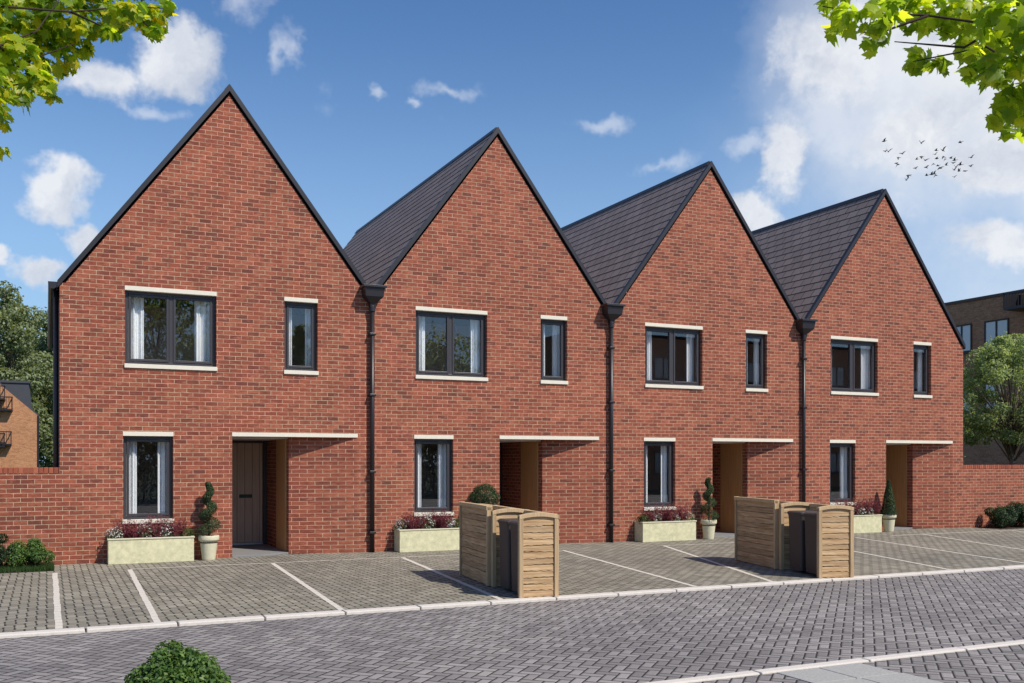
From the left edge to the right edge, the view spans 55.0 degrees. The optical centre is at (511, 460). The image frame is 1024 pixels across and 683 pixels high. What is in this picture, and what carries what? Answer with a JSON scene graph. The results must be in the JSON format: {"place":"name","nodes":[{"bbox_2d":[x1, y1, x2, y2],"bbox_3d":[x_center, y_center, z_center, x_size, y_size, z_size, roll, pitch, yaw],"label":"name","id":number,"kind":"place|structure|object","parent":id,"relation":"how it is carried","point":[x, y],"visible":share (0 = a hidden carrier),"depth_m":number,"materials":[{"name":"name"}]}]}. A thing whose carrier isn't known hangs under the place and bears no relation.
{"place":"outdoors","nodes":[
{"label":"outdoors","id":0,"kind":"place"},
{"bbox_2d":[0,568,1023,682],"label":"road","id":1,"kind":"structure","parent":0,"point":[644,638],"depth_m":9.81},
{"bbox_2d":[0,527,1023,632],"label":"parking court","id":2,"kind":"object","parent":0,"point":[98,594],"visible":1,"depth_m":14.71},
{"bbox_2d":[107,535,194,564],"bbox_3d":[-6.169,1.518,16.798,1.394,0.430,0.354,0,0,-25],"label":"planter","id":3,"kind":"object","parent":2,"relation":"on","point":[148,550],"visible":0.99,"depth_m":16.64,"materials":[{"name":"stone"}]},
{"bbox_2d":[105,527,123,539],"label":"flowering plant","id":4,"kind":"object","parent":3,"relation":"on","point":[114,535],"visible":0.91,"depth_m":16.48,"materials":[{"name":"white plant"}]},
{"bbox_2d":[110,516,138,537],"bbox_3d":[-6.552,1.144,16.665,0.450,0.408,0.410,0,0,-43],"label":"heather plant","id":5,"kind":"object","parent":3,"relation":"on","point":[127,530],"visible":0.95,"depth_m":16.61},
{"bbox_2d":[121,520,148,537],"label":"heather plant","id":6,"kind":"object","parent":3,"relation":"on","point":[134,534],"visible":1,"depth_m":16.63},
{"bbox_2d":[137,523,154,537],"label":"flowering plant","id":7,"kind":"object","parent":3,"relation":"on","point":[143,535],"visible":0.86,"depth_m":16.72,"materials":[{"name":"white plant"}]},
{"bbox_2d":[140,512,170,536],"bbox_3d":[-6.088,1.113,16.807,0.470,0.467,0.515,0,0,34],"label":"heather plant","id":8,"kind":"object","parent":3,"relation":"in","point":[154,534],"visible":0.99,"depth_m":16.79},
{"bbox_2d":[156,522,175,536],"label":"flowering plant","id":9,"kind":"object","parent":3,"relation":"on","point":[167,534],"visible":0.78,"depth_m":16.83,"materials":[{"name":"white plant"}]},
{"bbox_2d":[163,517,192,536],"bbox_3d":[-5.786,1.142,16.961,0.450,0.401,0.466,0,0,42],"label":"heather plant","id":10,"kind":"object","parent":3,"relation":"in","point":[178,528],"visible":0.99,"depth_m":16.92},
{"bbox_2d":[180,526,194,535],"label":"green plant","id":11,"kind":"object","parent":3,"relation":"on","point":[189,532],"visible":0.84,"depth_m":17.04,"materials":[{"name":"green plant"}]},
{"bbox_2d":[198,535,218,560],"bbox_3d":[-5.288,1.518,17.145,0.352,0.430,0.352,0,0,-25],"label":"plant pot","id":12,"kind":"object","parent":2,"relation":"on","point":[208,545],"visible":0.96,"depth_m":17.03,"materials":[{"name":"ceramic"}]},
{"bbox_2d":[194,482,220,536],"bbox_3d":[-5.298,0.871,17.126,0.451,1.017,0.434,0,0,-25],"label":"spiral topiary","id":13,"kind":"object","parent":12,"relation":"in","point":[207,501],"visible":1,"depth_m":17.10,"materials":[{"name":"green plant"}]},
{"bbox_2d":[393,527,458,552],"bbox_3d":[-1.567,1.518,18.974,1.394,0.430,0.354,0,0,-25],"label":"planter","id":14,"kind":"object","parent":2,"relation":"on","point":[423,540],"visible":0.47,"depth_m":18.77,"materials":[{"name":"stone"}]},
{"bbox_2d":[392,518,406,529],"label":"flowering plant","id":15,"kind":"object","parent":14,"relation":"on","point":[397,523],"visible":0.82,"depth_m":18.70,"materials":[{"name":"white plant"}]},
{"bbox_2d":[401,513,422,528],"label":"heather plant","id":16,"kind":"object","parent":14,"relation":"on","point":[409,524],"visible":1,"depth_m":18.70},
{"bbox_2d":[409,512,430,528],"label":"heather plant","id":17,"kind":"object","parent":14,"relation":"in","point":[422,522],"visible":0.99,"depth_m":18.78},
{"bbox_2d":[419,514,435,528],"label":"flowering plant","id":18,"kind":"object","parent":14,"relation":"on","point":[428,527],"visible":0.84,"depth_m":18.86,"materials":[{"name":"white plant"}]},
{"bbox_2d":[422,510,445,528],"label":"heather plant","id":19,"kind":"object","parent":14,"relation":"in","point":[436,517],"visible":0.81,"depth_m":19.00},
{"bbox_2d":[432,510,454,527],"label":"heather plant","id":20,"kind":"object","parent":14,"relation":"on","point":[444,521],"visible":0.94,"depth_m":18.99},
{"bbox_2d":[498,518,517,588],"bbox_3d":[0.089,1.258,13.170,0.472,0.949,0.436,0,0,-18],"label":"wheelie bin","id":21,"kind":"object","parent":2,"relation":"on","point":[505,554],"visible":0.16,"depth_m":13.03,"materials":[{"name":"grey plastic"}]},
{"bbox_2d":[459,502,558,597],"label":"bin store","id":22,"kind":"structure","parent":2,"relation":"on","point":[538,552],"depth_m":13.24,"materials":[{"name":"wood"}]},
{"bbox_2d":[459,502,491,585],"bbox_3d":[-0.538,1.175,14.232,0.086,1.105,1.450,0,0,-18],"label":"panel","id":23,"kind":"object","parent":22,"relation":"in","point":[474,518],"depth_m":14.16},
{"bbox_2d":[509,521,517,591],"bbox_3d":[0.243,1.258,12.705,0.472,0.949,0.436,0,0,-18],"label":"wheelie bin","id":24,"kind":"object","parent":2,"relation":"on","point":[514,546],"visible":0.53,"depth_m":12.66,"materials":[{"name":"grey plastic"}]},
{"bbox_2d":[52,530,1023,628],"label":"bay marking","id":25,"kind":"object","parent":2,"relation":"on","point":[57,608],"visible":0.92,"depth_m":14.31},
{"bbox_2d":[634,520,696,541],"bbox_3d":[3.323,1.518,21.287,1.394,0.430,0.354,0,0,-25],"label":"planter","id":26,"kind":"object","parent":2,"relation":"on","point":[659,531],"visible":0.94,"depth_m":21.10,"materials":[{"name":"stone"}]},
{"bbox_2d":[637,514,650,522],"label":"green plant","id":27,"kind":"object","parent":26,"relation":"on","point":[640,519],"visible":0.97,"depth_m":20.96,"materials":[{"name":"green plant"}]},
{"bbox_2d":[639,508,656,521],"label":"heather plant","id":28,"kind":"object","parent":26,"relation":"on","point":[649,514],"visible":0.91,"depth_m":21.05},
{"bbox_2d":[648,503,673,520],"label":"heather plant","id":29,"kind":"object","parent":26,"relation":"on","point":[662,515],"visible":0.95,"depth_m":21.21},
{"bbox_2d":[661,507,681,520],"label":"heather plant","id":30,"kind":"object","parent":26,"relation":"on","point":[671,514],"visible":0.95,"depth_m":21.24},
{"bbox_2d":[672,502,691,520],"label":"heather plant","id":31,"kind":"object","parent":26,"relation":"on","point":[681,515],"visible":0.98,"depth_m":21.38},
{"bbox_2d":[683,511,694,520],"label":"flowering plant","id":32,"kind":"object","parent":26,"relation":"on","point":[691,517],"visible":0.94,"depth_m":21.46,"materials":[{"name":"white plant"}]},
{"bbox_2d":[701,519,716,539],"bbox_3d":[4.340,1.518,21.698,0.352,0.430,0.352,0,0,-25],"label":"plant pot","id":33,"kind":"object","parent":2,"relation":"on","point":[708,527],"visible":0.94,"depth_m":21.58,"materials":[{"name":"stone"}]},
{"bbox_2d":[699,477,718,521],"bbox_3d":[4.353,0.871,21.696,0.433,1.016,0.465,0,0,-25],"label":"spiral topiary","id":34,"kind":"object","parent":33,"relation":"in","point":[709,499],"visible":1,"depth_m":21.66,"materials":[{"name":"green plant"}]},
{"bbox_2d":[734,496,853,577],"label":"bin store","id":35,"kind":"structure","parent":2,"relation":"on","point":[761,531],"depth_m":15.59,"materials":[{"name":"wood"}]},
{"bbox_2d":[734,496,778,568],"bbox_3d":[4.058,1.175,16.370,0.086,1.105,1.450,0,0,-13],"label":"fence panel","id":36,"kind":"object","parent":35,"relation":"in","point":[756,519],"depth_m":16.28,"materials":[{"name":"wood"}]},
{"bbox_2d":[787,510,816,570],"bbox_3d":[4.580,1.258,15.253,0.472,0.949,0.436,0,0,-13],"label":"wheelie bin","id":37,"kind":"object","parent":2,"relation":"on","point":[797,540],"visible":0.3,"depth_m":15.13,"materials":[{"name":"grey plastic"}]},
{"bbox_2d":[803,512,816,573],"bbox_3d":[4.689,1.258,14.775,0.472,0.949,0.436,0,0,-13],"label":"wheelie bin","id":38,"kind":"object","parent":2,"relation":"on","point":[811,538],"visible":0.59,"depth_m":14.73,"materials":[{"name":"grey plastic"}]},
{"bbox_2d":[854,514,882,532],"bbox_3d":[8.250,1.518,23.617,1.394,0.430,0.354,0,0,-25],"label":"planter","id":39,"kind":"object","parent":2,"relation":"on","point":[867,523],"visible":0.42,"depth_m":23.57,"materials":[{"name":"stone"}]},
{"bbox_2d":[841,497,863,514],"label":"heather plant","id":40,"kind":"object","parent":39,"relation":"on","point":[855,506],"visible":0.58,"depth_m":23.53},
{"bbox_2d":[852,498,874,514],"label":"heather plant","id":41,"kind":"object","parent":39,"relation":"on","point":[867,507],"visible":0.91,"depth_m":23.64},
{"bbox_2d":[868,495,883,514],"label":"heather plant","id":42,"kind":"object","parent":39,"relation":"on","point":[877,507],"visible":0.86,"depth_m":23.78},
{"bbox_2d":[882,514,896,531],"bbox_3d":[9.194,1.518,23.994,0.352,0.430,0.352,0,0,-25],"label":"plant pot","id":43,"kind":"object","parent":2,"relation":"on","point":[888,523],"visible":0.86,"depth_m":23.88,"materials":[{"name":"stone"}]},
{"bbox_2d":[881,480,896,514],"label":"cone topiary","id":44,"kind":"object","parent":43,"relation":"on","point":[890,510],"visible":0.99,"depth_m":23.92,"materials":[{"name":"green plant"}]},
{"bbox_2d":[977,525,1023,528],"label":"hedge bed","id":45,"kind":"object","parent":2,"relation":"on","point":[1004,527],"visible":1,"depth_m":25.43,"materials":[{"name":"soil"}]},
{"bbox_2d":[984,506,1018,527],"bbox_3d":[12.653,1.462,25.291,0.821,0.600,0.761,0,0,3],"label":"dark shrub","id":46,"kind":"object","parent":45,"relation":"on","point":[1003,516],"visible":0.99,"depth_m":25.18,"materials":[{"name":"green plant"}]},
{"bbox_2d":[998,502,1023,526],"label":"dark shrub","id":47,"kind":"object","parent":45,"relation":"on","point":[1018,507],"visible":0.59,"depth_m":25.48,"materials":[{"name":"green plant"}]},
{"label":"flower bed","id":48,"kind":"structure","parent":2,"relation":"on","visible":0},
{"bbox_2d":[0,533,22,566],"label":"conifer shrub","id":49,"kind":"object","parent":48,"relation":"on","point":[5,553],"visible":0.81,"depth_m":15.50,"materials":[{"name":"green plant"}]},
{"bbox_2d":[0,561,54,572],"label":"grass","id":50,"kind":"structure","parent":48,"relation":"on","point":[41,566],"depth_m":15.43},
{"bbox_2d":[6,538,55,567],"bbox_3d":[-7.698,1.498,15.737,0.718,0.530,0.575,0,0,-25],"label":"shrub","id":51,"kind":"object","parent":48,"relation":"on","point":[32,551],"visible":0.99,"depth_m":15.64,"materials":[{"name":"green plant"}]},
{"bbox_2d":[0,0,1023,462],"label":"sky","id":52,"kind":"structure","parent":0,"point":[601,103],"materials":[{"name":"blue"}]},
{"bbox_2d":[694,644,1023,682],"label":"pavement","id":53,"kind":"structure","parent":0,"point":[1004,664],"depth_m":8.37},
{"bbox_2d":[777,663,942,682],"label":"paving slab","id":54,"kind":"structure","parent":53,"relation":"on","point":[855,673],"depth_m":8.02,"materials":[{"name":"concrete"}]},
{"bbox_2d":[815,0,1023,143],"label":"maple tree","id":55,"kind":"object","parent":53,"relation":"on","point":[986,58],"visible":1,"depth_m":2.56,"materials":[{"name":"green plant"}]},
{"bbox_2d":[945,289,1023,468],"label":"apartment building","id":56,"kind":"structure","parent":0,"point":[979,321],"depth_m":46.28,"materials":[{"name":"brown brick"}]},
{"bbox_2d":[956,323,971,353],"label":"window","id":57,"kind":"structure","parent":56,"relation":"in","point":[965,330],"depth_m":47.26,"materials":[{"name":"blue"}]},
{"bbox_2d":[984,384,1003,410],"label":"window","id":58,"kind":"structure","parent":56,"relation":"in","point":[986,386],"depth_m":46.04,"materials":[{"name":"blue"}]},
{"bbox_2d":[984,318,1008,348],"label":"window","id":59,"kind":"structure","parent":56,"relation":"in","point":[992,328],"depth_m":45.88,"materials":[{"name":"blue"}]},
{"label":"ground","id":60,"kind":"structure","parent":0,"visible":0},
{"bbox_2d":[0,380,38,473],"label":"gabled flats","id":61,"kind":"structure","parent":60,"relation":"on","point":[19,431],"depth_m":76.05,"materials":[{"name":"orange brick"}]},
{"bbox_2d":[0,280,52,452],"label":"broadleaf tree","id":62,"kind":"object","parent":60,"relation":"on","point":[17,338],"visible":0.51,"depth_m":86.37,"materials":[{"name":"green plant"}]},
{"bbox_2d":[0,467,59,564],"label":"garden wall","id":63,"kind":"structure","parent":60,"relation":"on","point":[30,505],"depth_m":16.18,"materials":[{"name":"red brick"}]},
{"bbox_2d":[8,327,52,472],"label":"broadleaf tree","id":64,"kind":"object","parent":60,"relation":"on","point":[48,463],"visible":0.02,"depth_m":99.68,"materials":[{"name":"green plant"}]},
{"bbox_2d":[28,311,52,461],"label":"broadleaf tree","id":65,"kind":"object","parent":60,"relation":"on","point":[45,401],"visible":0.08,"depth_m":93.49,"materials":[{"name":"green plant"}]},
{"bbox_2d":[0,0,178,161],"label":"maple tree","id":66,"kind":"object","parent":60,"relation":"on","point":[40,25],"visible":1,"depth_m":3.22,"materials":[{"name":"green plant"}]},
{"bbox_2d":[48,84,386,564],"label":"terraced house","id":67,"kind":"structure","parent":60,"relation":"on","point":[217,210],"depth_m":17.55,"materials":[{"name":"red brick"}]},
{"bbox_2d":[129,442,136,513],"bbox_3d":[-6.617,0.294,17.072,0.194,1.400,0.089,0,0,-25],"label":"curtain","id":68,"kind":"object","parent":67,"relation":"hanging from","point":[132,477],"visible":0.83,"depth_m":17.07,"materials":[{"name":"white fabric"}]},
{"bbox_2d":[131,297,143,358],"bbox_3d":[-6.555,-2.288,17.101,0.276,1.225,0.081,0,0,-31],"label":"curtain","id":69,"kind":"object","parent":67,"relation":"hanging from","point":[137,327],"visible":0.57,"depth_m":17.12,"materials":[{"name":"white fabric"}]},
{"bbox_2d":[122,431,173,523],"bbox_3d":[-6.296,0.292,17.010,0.836,1.580,0.182,0,0,-25],"label":"window","id":70,"kind":"structure","parent":67,"relation":"in","point":[128,437],"depth_m":16.98,"materials":[{"name":"black metal"}]},
{"bbox_2d":[158,439,168,515],"bbox_3d":[-6.138,0.294,17.301,0.188,1.400,0.094,0,0,-25],"label":"curtain","id":71,"kind":"object","parent":67,"relation":"hanging from","point":[161,477],"visible":0.69,"depth_m":17.28,"materials":[{"name":"white fabric"}]},
{"bbox_2d":[124,285,216,370],"bbox_3d":[-5.952,-2.290,17.173,1.536,1.405,0.182,0,0,-25],"label":"window","id":72,"kind":"structure","parent":67,"relation":"in","point":[171,295],"depth_m":17.18,"materials":[{"name":"black metal"}]},
{"bbox_2d":[194,301,209,361],"bbox_3d":[-5.527,-2.288,17.592,0.294,1.225,0.086,0,0,-25],"label":"curtain","id":73,"kind":"object","parent":67,"relation":"hanging from","point":[201,331],"visible":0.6,"depth_m":17.58,"materials":[{"name":"white fabric"}]},
{"bbox_2d":[232,441,266,544],"bbox_3d":[-5.503,0.650,19.888,1.067,2.105,0.137,0,0,-25],"label":"door","id":74,"kind":"structure","parent":67,"relation":"in","point":[249,458],"depth_m":19.96,"materials":[{"name":"wood"}]},
{"bbox_2d":[289,308,291,364],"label":"curtain","id":75,"kind":"object","parent":67,"relation":"hanging from","point":[290,336],"visible":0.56,"depth_m":18.25,"materials":[{"name":"white fabric"}]},
{"bbox_2d":[284,297,318,374],"bbox_3d":[-3.903,-2.288,18.142,0.639,1.410,0.182,0,0,-25],"label":"window","id":76,"kind":"structure","parent":67,"relation":"in","point":[289,302],"depth_m":18.12,"materials":[{"name":"white glass"}]},
{"bbox_2d":[305,309,310,368],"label":"curtain","id":77,"kind":"object","parent":67,"relation":"hanging from","point":[307,337],"visible":0.56,"depth_m":18.39,"materials":[{"name":"white fabric"}]},
{"bbox_2d":[343,127,625,551],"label":"terraced house","id":78,"kind":"structure","parent":60,"relation":"on","point":[450,250],"depth_m":19.93,"materials":[{"name":"red brick"}]},
{"bbox_2d":[418,444,420,506],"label":"curtain","id":79,"kind":"object","parent":78,"relation":"hanging from","point":[419,475],"visible":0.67,"depth_m":19.36,"materials":[{"name":"white fabric"}]},
{"bbox_2d":[419,316,424,370],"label":"curtain","id":80,"kind":"object","parent":78,"relation":"hanging from","point":[421,343],"visible":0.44,"depth_m":19.38,"materials":[{"name":"white fabric"}]},
{"bbox_2d":[414,435,453,516],"bbox_3d":[-1.550,0.292,19.255,0.836,1.580,0.182,0,0,-25],"label":"window","id":81,"kind":"structure","parent":78,"relation":"in","point":[418,439],"depth_m":19.26,"materials":[{"name":"black glass"}]},
{"bbox_2d":[438,444,445,506],"bbox_3d":[-1.387,0.294,19.548,0.177,1.400,0.095,0,0,-25],"label":"curtain","id":82,"kind":"object","parent":78,"relation":"hanging from","point":[441,475],"visible":0.8,"depth_m":19.52,"materials":[{"name":"white fabric"}]},
{"bbox_2d":[415,306,487,380],"bbox_3d":[-1.206,-2.290,19.417,1.536,1.405,0.182,0,0,-25],"label":"window","id":83,"kind":"structure","parent":78,"relation":"in","point":[450,314],"depth_m":19.43,"materials":[{"name":"black metal"}]},
{"bbox_2d":[470,320,478,372],"bbox_3d":[-0.746,-2.288,19.852,0.218,1.225,0.091,0,0,-25],"label":"curtain","id":84,"kind":"object","parent":78,"relation":"hanging from","point":[474,346],"visible":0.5,"depth_m":19.83,"materials":[{"name":"white fabric"}]},
{"bbox_2d":[500,443,501,505],"bbox_3d":[-0.747,0.651,22.162,1.112,2.105,0.092,0,0,-25],"label":"door","id":85,"kind":"structure","parent":78,"relation":"in","point":[500,443],"depth_m":22.35,"materials":[{"name":"metal"}]},
{"bbox_2d":[543,324,544,375],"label":"curtain","id":86,"kind":"object","parent":78,"relation":"hanging from","point":[543,350],"visible":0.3,"depth_m":20.48,"materials":[{"name":"white fabric"}]},
{"bbox_2d":[540,315,567,384],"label":"window","id":87,"kind":"structure","parent":78,"relation":"in","point":[545,319],"depth_m":20.41,"materials":[{"name":"white glass"}]},
{"bbox_2d":[552,325,559,378],"bbox_3d":[0.925,-2.286,20.640,0.160,1.230,0.079,0,0,-25],"label":"curtain","id":88,"kind":"object","parent":78,"relation":"hanging from","point":[555,350],"visible":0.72,"depth_m":20.61,"materials":[{"name":"white fabric"}]},
{"bbox_2d":[0,565,1023,638],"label":"kerb","id":89,"kind":"structure","parent":60,"relation":"on","point":[281,616],"depth_m":11.80,"materials":[{"name":"concrete"}]},
{"bbox_2d":[561,161,817,541],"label":"terraced house","id":90,"kind":"structure","parent":60,"relation":"on","point":[671,263],"depth_m":22.18,"materials":[{"name":"red brick"}]},
{"bbox_2d":[646,446,646,502],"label":"curtain","id":91,"kind":"object","parent":90,"relation":"hanging from","point":[646,474],"visible":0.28,"depth_m":21.55,"materials":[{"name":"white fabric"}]},
{"bbox_2d":[647,331,651,379],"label":"curtain","id":92,"kind":"object","parent":90,"relation":"hanging from","point":[649,355],"visible":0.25,"depth_m":21.63,"materials":[{"name":"white fabric"}]},
{"bbox_2d":[643,438,675,510],"bbox_3d":[3.196,0.292,21.499,0.836,1.580,0.182,0,0,-25],"label":"window","id":93,"kind":"structure","parent":90,"relation":"in","point":[668,442],"depth_m":21.56,"materials":[{"name":"black metal"}]},
{"bbox_2d":[661,446,666,501],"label":"curtain","id":94,"kind":"object","parent":90,"relation":"hanging from","point":[663,473],"visible":0.77,"depth_m":21.78,"materials":[{"name":"white fabric"}]},
{"bbox_2d":[645,322,703,388],"bbox_3d":[3.540,-2.290,21.662,1.536,1.405,0.182,0,0,-25],"label":"window","id":95,"kind":"structure","parent":90,"relation":"in","point":[671,329],"depth_m":21.68,"materials":[{"name":"grey metal"}]},
{"bbox_2d":[686,334,693,381],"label":"curtain","id":96,"kind":"object","parent":90,"relation":"hanging from","point":[689,357],"visible":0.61,"depth_m":22.08,"materials":[{"name":"white fabric"}]},
{"bbox_2d":[753,338,758,384],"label":"curtain","id":97,"kind":"object","parent":90,"relation":"hanging from","point":[755,361],"visible":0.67,"depth_m":22.88,"materials":[{"name":"white fabric"}]},
{"bbox_2d":[745,330,767,391],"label":"window","id":98,"kind":"structure","parent":90,"relation":"in","point":[757,334],"depth_m":22.70,"materials":[{"name":"grey metal"}]},
{"bbox_2d":[646,640,1023,682],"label":"road edge strip","id":99,"kind":"object","parent":60,"relation":"on","point":[832,663],"visible":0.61,"depth_m":8.48,"materials":[{"name":"concrete"}]},
{"bbox_2d":[747,189,965,530],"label":"terraced house","id":100,"kind":"structure","parent":60,"relation":"on","point":[853,275],"depth_m":24.49,"materials":[{"name":"red brick"}]},
{"bbox_2d":[829,440,856,505],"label":"window","id":101,"kind":"structure","parent":100,"relation":"in","point":[833,443],"depth_m":23.86,"materials":[{"name":"grey glass"}]},
{"bbox_2d":[840,447,846,497],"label":"curtain","id":102,"kind":"object","parent":100,"relation":"hanging from","point":[843,472],"visible":0.71,"depth_m":24.01,"materials":[{"name":"white fabric"}]},
{"bbox_2d":[830,336,878,395],"bbox_3d":[8.286,-2.290,23.906,1.536,1.405,0.182,0,0,-25],"label":"window","id":103,"kind":"structure","parent":100,"relation":"in","point":[851,342],"depth_m":23.93,"materials":[{"name":"grey metal"}]},
{"bbox_2d":[860,346,869,388],"bbox_3d":[8.720,-2.288,24.324,0.281,1.225,0.088,0,0,-25],"label":"curtain","id":104,"kind":"object","parent":100,"relation":"hanging from","point":[864,367],"visible":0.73,"depth_m":24.34,"materials":[{"name":"white fabric"}]},
{"bbox_2d":[917,349,921,391],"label":"curtain","id":105,"kind":"object","parent":100,"relation":"hanging from","point":[919,369],"visible":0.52,"depth_m":25.11,"materials":[{"name":"white fabric"}]},
{"bbox_2d":[913,341,931,397],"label":"window","id":106,"kind":"structure","parent":100,"relation":"in","point":[916,345],"depth_m":24.92,"materials":[{"name":"grey glass"}]},
{"bbox_2d":[963,425,976,464],"bbox_3d":[13.552,-0.261,31.085,2.010,4.091,2.075,0,0,33],"label":"broadleaf tree","id":107,"kind":"object","parent":60,"relation":"on","point":[969,435],"visible":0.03,"depth_m":30.73,"materials":[{"name":"green plant"}]},
{"bbox_2d":[963,331,1023,464],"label":"broadleaf tree","id":108,"kind":"object","parent":60,"relation":"on","point":[1004,428],"visible":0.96,"depth_m":30.45,"materials":[{"name":"green plant"}]},
{"bbox_2d":[963,465,1023,527],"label":"garden wall","id":109,"kind":"structure","parent":60,"relation":"on","point":[987,486],"depth_m":25.83,"materials":[{"name":"red brick"}]},
{"label":"planting bed","id":110,"kind":"structure","parent":0,"visible":0},
{"bbox_2d":[123,639,231,682],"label":"round shrub","id":111,"kind":"object","parent":110,"relation":"on","point":[177,662],"visible":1,"depth_m":5.60,"materials":[{"name":"green plant"}]},
{"bbox_3d":[-0.542,1.518,19.390,0.352,0.430,0.352,0,0,-25],"label":"plant pot","id":112,"kind":"object","parent":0,"visible":0},
{"bbox_2d":[469,483,500,504],"bbox_3d":[-0.530,0.910,19.392,0.606,0.939,0.621,0,0,39],"label":"ball topiary","id":113,"kind":"object","parent":112,"relation":"in","point":[491,494],"visible":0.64,"depth_m":19.25,"materials":[{"name":"green plant"}]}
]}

